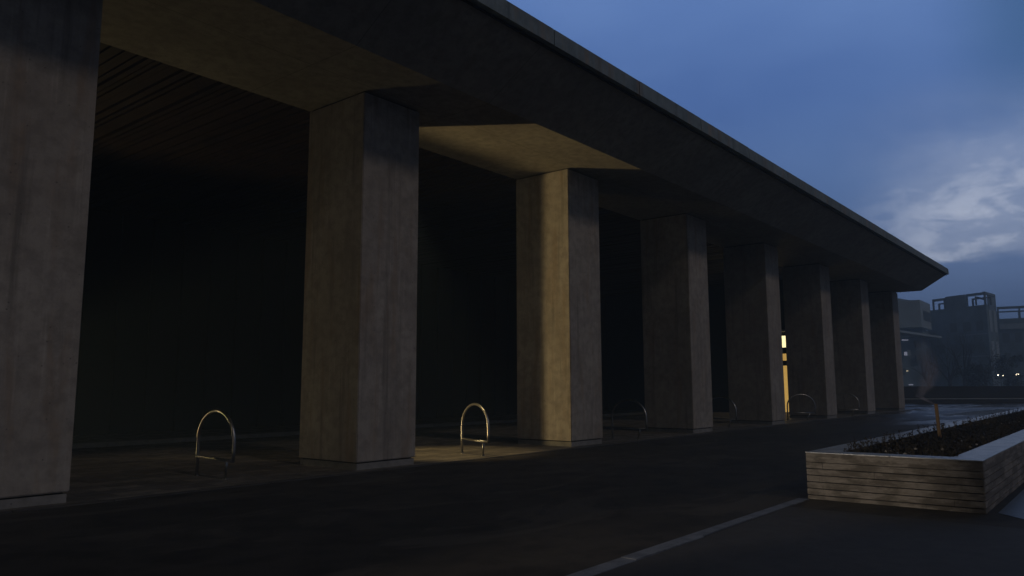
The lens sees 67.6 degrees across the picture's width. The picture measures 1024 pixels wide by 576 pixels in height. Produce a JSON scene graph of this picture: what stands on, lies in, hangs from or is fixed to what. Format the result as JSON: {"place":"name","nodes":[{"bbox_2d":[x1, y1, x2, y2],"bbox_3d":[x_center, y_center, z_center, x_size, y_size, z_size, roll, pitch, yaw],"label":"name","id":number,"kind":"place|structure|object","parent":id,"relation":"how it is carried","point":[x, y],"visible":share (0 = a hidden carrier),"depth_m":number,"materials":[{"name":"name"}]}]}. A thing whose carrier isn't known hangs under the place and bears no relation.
{"place":"outdoors","nodes":[
{"label":"outdoors","id":0,"kind":"place"},
{"bbox_2d":[0,409,913,511],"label":"pavement","id":1,"kind":"structure","parent":0,"point":[105,473],"depth_m":14.53,"materials":[{"name":"grey concrete"}]},
{"bbox_2d":[193,409,235,478],"bbox_3d":[-4.108,2.180,10.653,1.085,0.976,0.130,-7,-10,41],"label":"bike stand","id":2,"kind":"object","parent":1,"relation":"on","point":[226,461],"visible":0.98,"depth_m":10.59,"materials":[{"name":"silver metal"}]},
{"bbox_2d":[461,403,489,455],"bbox_3d":[-0.661,2.611,14.084,0.130,0.976,1.085,4,-9,-32],"label":"bike stand","id":3,"kind":"object","parent":1,"relation":"on","point":[487,421],"visible":0.95,"depth_m":13.97,"materials":[{"name":"silver metal"}]},
{"bbox_2d":[611,399,646,439],"bbox_3d":[2.787,3.124,18.153,0.130,0.976,1.085,7,-10,-44],"label":"bike stand","id":4,"kind":"object","parent":1,"relation":"on","point":[635,401],"visible":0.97,"depth_m":18.09,"materials":[{"name":"silver metal"}]},
{"bbox_2d":[712,396,736,427],"bbox_3d":[6.253,3.720,22.867,0.130,0.976,1.085,7,-10,-44],"label":"bike stand","id":5,"kind":"object","parent":1,"relation":"on","point":[734,407],"visible":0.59,"depth_m":22.63,"materials":[{"name":"silver metal"}]},
{"bbox_2d":[787,394,815,419],"bbox_3d":[10.498,4.344,27.814,1.085,0.976,0.130,0,-7,-4],"label":"bike stand","id":6,"kind":"object","parent":1,"relation":"on","point":[801,412],"visible":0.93,"depth_m":27.77,"materials":[{"name":"silver metal"}]},
{"bbox_2d":[836,393,859,415],"bbox_3d":[13.775,4.819,31.586,1.085,0.976,0.130,-5,-9,33],"label":"bike stand","id":7,"kind":"object","parent":1,"relation":"on","point":[850,409],"visible":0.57,"depth_m":31.41,"materials":[{"name":"silver metal"}]},
{"bbox_2d":[0,0,948,509],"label":"colonnade building","id":8,"kind":"structure","parent":0,"point":[354,234],"depth_m":16.59,"materials":[{"name":"concrete"}]},
{"bbox_2d":[782,334,788,411],"bbox_3d":[11.929,3.949,35.226,2.000,3.600,0.100,-6,-9,39],"label":"glazed door","id":9,"kind":"structure","parent":8,"relation":"in","point":[783,335],"depth_m":34.80,"materials":[{"name":"glass"}]},
{"bbox_2d":[0,403,1023,575],"bbox_3d":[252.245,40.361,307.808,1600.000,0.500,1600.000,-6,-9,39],"label":"ground","id":10,"kind":"structure","parent":0,"point":[561,512],"depth_m":7.58,"materials":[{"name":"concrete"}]},
{"bbox_2d":[0,409,917,513],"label":"kerb","id":11,"kind":"structure","parent":10,"relation":"on","point":[84,503],"depth_m":10.46,"materials":[{"name":"concrete"}]},
{"bbox_2d":[566,498,808,575],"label":"kerb","id":12,"kind":"structure","parent":10,"relation":"on","point":[627,559],"depth_m":6.03,"materials":[{"name":"concrete"}]},
{"bbox_2d":[805,408,1023,513],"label":"planter","id":13,"kind":"object","parent":10,"relation":"on","point":[985,478],"visible":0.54,"depth_m":8.08,"materials":[{"name":"wood"},{"name":"soil"},{"name":"plants"}]},
{"bbox_2d":[845,415,1019,455],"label":"fallen leaves","id":14,"kind":"object","parent":13,"relation":"in","point":[930,454],"visible":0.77,"depth_m":8.75,"materials":[{"name":"brown plant"}]},
{"bbox_2d":[844,408,1023,456],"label":"ground cover plants","id":15,"kind":"object","parent":13,"relation":"in","point":[918,443],"visible":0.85,"depth_m":10.51,"materials":[{"name":"green plant"}]},
{"bbox_2d":[934,404,941,437],"bbox_3d":[6.288,2.022,11.270,0.068,0.620,0.044,-6,-9,39],"label":"wooden stake","id":16,"kind":"object","parent":13,"relation":"in","point":[937,419],"visible":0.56,"depth_m":11.27,"materials":[{"name":"brown wood"}]},
{"bbox_2d":[902,345,948,385],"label":"bare tree","id":17,"kind":"object","parent":10,"relation":"on","point":[928,380],"visible":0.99,"depth_m":84.00,"materials":[{"name":"brown plant"}]},
{"bbox_2d":[911,341,973,385],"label":"bare tree","id":18,"kind":"object","parent":10,"relation":"on","point":[949,378],"visible":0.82,"depth_m":90.14,"materials":[{"name":"brown plant"}]},
{"bbox_2d":[934,326,980,385],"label":"bare tree","id":19,"kind":"object","parent":10,"relation":"on","point":[967,366],"visible":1,"depth_m":86.04,"materials":[{"name":"brown plant"}]},
{"bbox_2d":[950,343,1006,385],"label":"bare tree","id":20,"kind":"object","parent":10,"relation":"on","point":[991,358],"visible":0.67,"depth_m":92.34,"materials":[{"name":"brown plant"}]},
{"bbox_2d":[507,0,1023,318],"label":"sky","id":21,"kind":"structure","parent":0,"point":[908,115],"materials":[{"name":"blue"}]},
{"bbox_2d":[595,507,1023,575],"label":"path","id":22,"kind":"structure","parent":0,"point":[793,541],"depth_m":5.83,"materials":[{"name":"grey concrete"}]},
{"bbox_2d":[898,298,941,385],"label":"apartment building","id":23,"kind":"structure","parent":0,"point":[915,321],"depth_m":111.53,"materials":[{"name":"grey concrete"}]},
{"bbox_2d":[914,340,920,346],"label":"window","id":24,"kind":"structure","parent":23,"relation":"in","point":[917,342],"depth_m":111.48,"materials":[{"name":"black glass"}]},
{"bbox_2d":[915,355,920,361],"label":"window","id":25,"kind":"structure","parent":23,"relation":"in","point":[917,357],"depth_m":111.21,"materials":[{"name":"black glass"}]},
{"bbox_2d":[923,311,930,321],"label":"side window","id":26,"kind":"structure","parent":23,"relation":"in","point":[927,317],"depth_m":112.76,"materials":[{"name":"black glass"}]},
{"bbox_2d":[904,386,1023,403],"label":"wall","id":27,"kind":"structure","parent":0,"point":[961,394],"depth_m":52.62,"materials":[{"name":"concrete"}]},
{"bbox_2d":[927,292,1002,385],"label":"apartment building","id":28,"kind":"structure","parent":0,"point":[956,313],"depth_m":114.75,"materials":[{"name":"grey concrete"}]},
{"bbox_2d":[938,345,945,353],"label":"window","id":29,"kind":"structure","parent":28,"relation":"in","point":[941,350],"depth_m":118.09,"materials":[{"name":"black glass"}]},
{"bbox_2d":[940,364,946,373],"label":"window","id":30,"kind":"structure","parent":28,"relation":"in","point":[944,369],"depth_m":117.54,"materials":[{"name":"black glass"}]},
{"bbox_2d":[950,323,956,332],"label":"window","id":31,"kind":"structure","parent":28,"relation":"in","point":[953,326],"depth_m":116.32,"materials":[{"name":"black glass"}]},
{"bbox_2d":[951,344,958,353],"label":"window","id":32,"kind":"structure","parent":28,"relation":"in","point":[954,345],"depth_m":115.92,"materials":[{"name":"black glass"}]},
{"bbox_2d":[962,322,970,331],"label":"window","id":33,"kind":"structure","parent":28,"relation":"in","point":[966,325],"depth_m":114.23,"materials":[{"name":"black glass"}]},
{"bbox_2d":[964,343,972,352],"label":"window","id":34,"kind":"structure","parent":28,"relation":"in","point":[969,344],"depth_m":113.68,"materials":[{"name":"black glass"}]},
{"bbox_2d":[976,321,983,330],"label":"window","id":35,"kind":"structure","parent":28,"relation":"in","point":[979,324],"depth_m":112.30,"materials":[{"name":"black glass"}]},
{"bbox_2d":[978,342,984,351],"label":"window","id":36,"kind":"structure","parent":28,"relation":"in","point":[981,349],"depth_m":111.83,"materials":[{"name":"black glass"}]},
{"bbox_2d":[983,354,1023,385],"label":"evergreen tree","id":37,"kind":"object","parent":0,"point":[1000,360],"visible":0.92,"depth_m":84.00,"materials":[{"name":"green plant"}]},
{"bbox_2d":[997,306,1023,385],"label":"apartment building","id":38,"kind":"structure","parent":0,"point":[1011,335],"depth_m":116.06,"materials":[{"name":"grey concrete"}]},
{"bbox_2d":[1002,333,1009,342],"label":"window","id":39,"kind":"structure","parent":38,"relation":"in","point":[1006,338],"depth_m":116.46,"materials":[{"name":"black glass"}]},
{"bbox_2d":[1004,353,1011,362],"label":"window","id":40,"kind":"structure","parent":38,"relation":"in","point":[1008,355],"depth_m":116.06,"materials":[{"name":"black glass"}]},
{"bbox_2d":[1014,333,1021,342],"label":"window","id":41,"kind":"structure","parent":38,"relation":"in","point":[1018,336],"depth_m":115.69,"materials":[{"name":"black glass"}]},
{"bbox_2d":[1016,352,1023,362],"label":"window","id":42,"kind":"structure","parent":38,"relation":"in","point":[1020,353],"depth_m":115.31,"materials":[{"name":"black glass"}]},
{"bbox_2d":[999,490,1023,519],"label":"footpath","id":43,"kind":"structure","parent":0,"point":[1014,507],"depth_m":7.77,"materials":[{"name":"grey concrete"}]}
]}

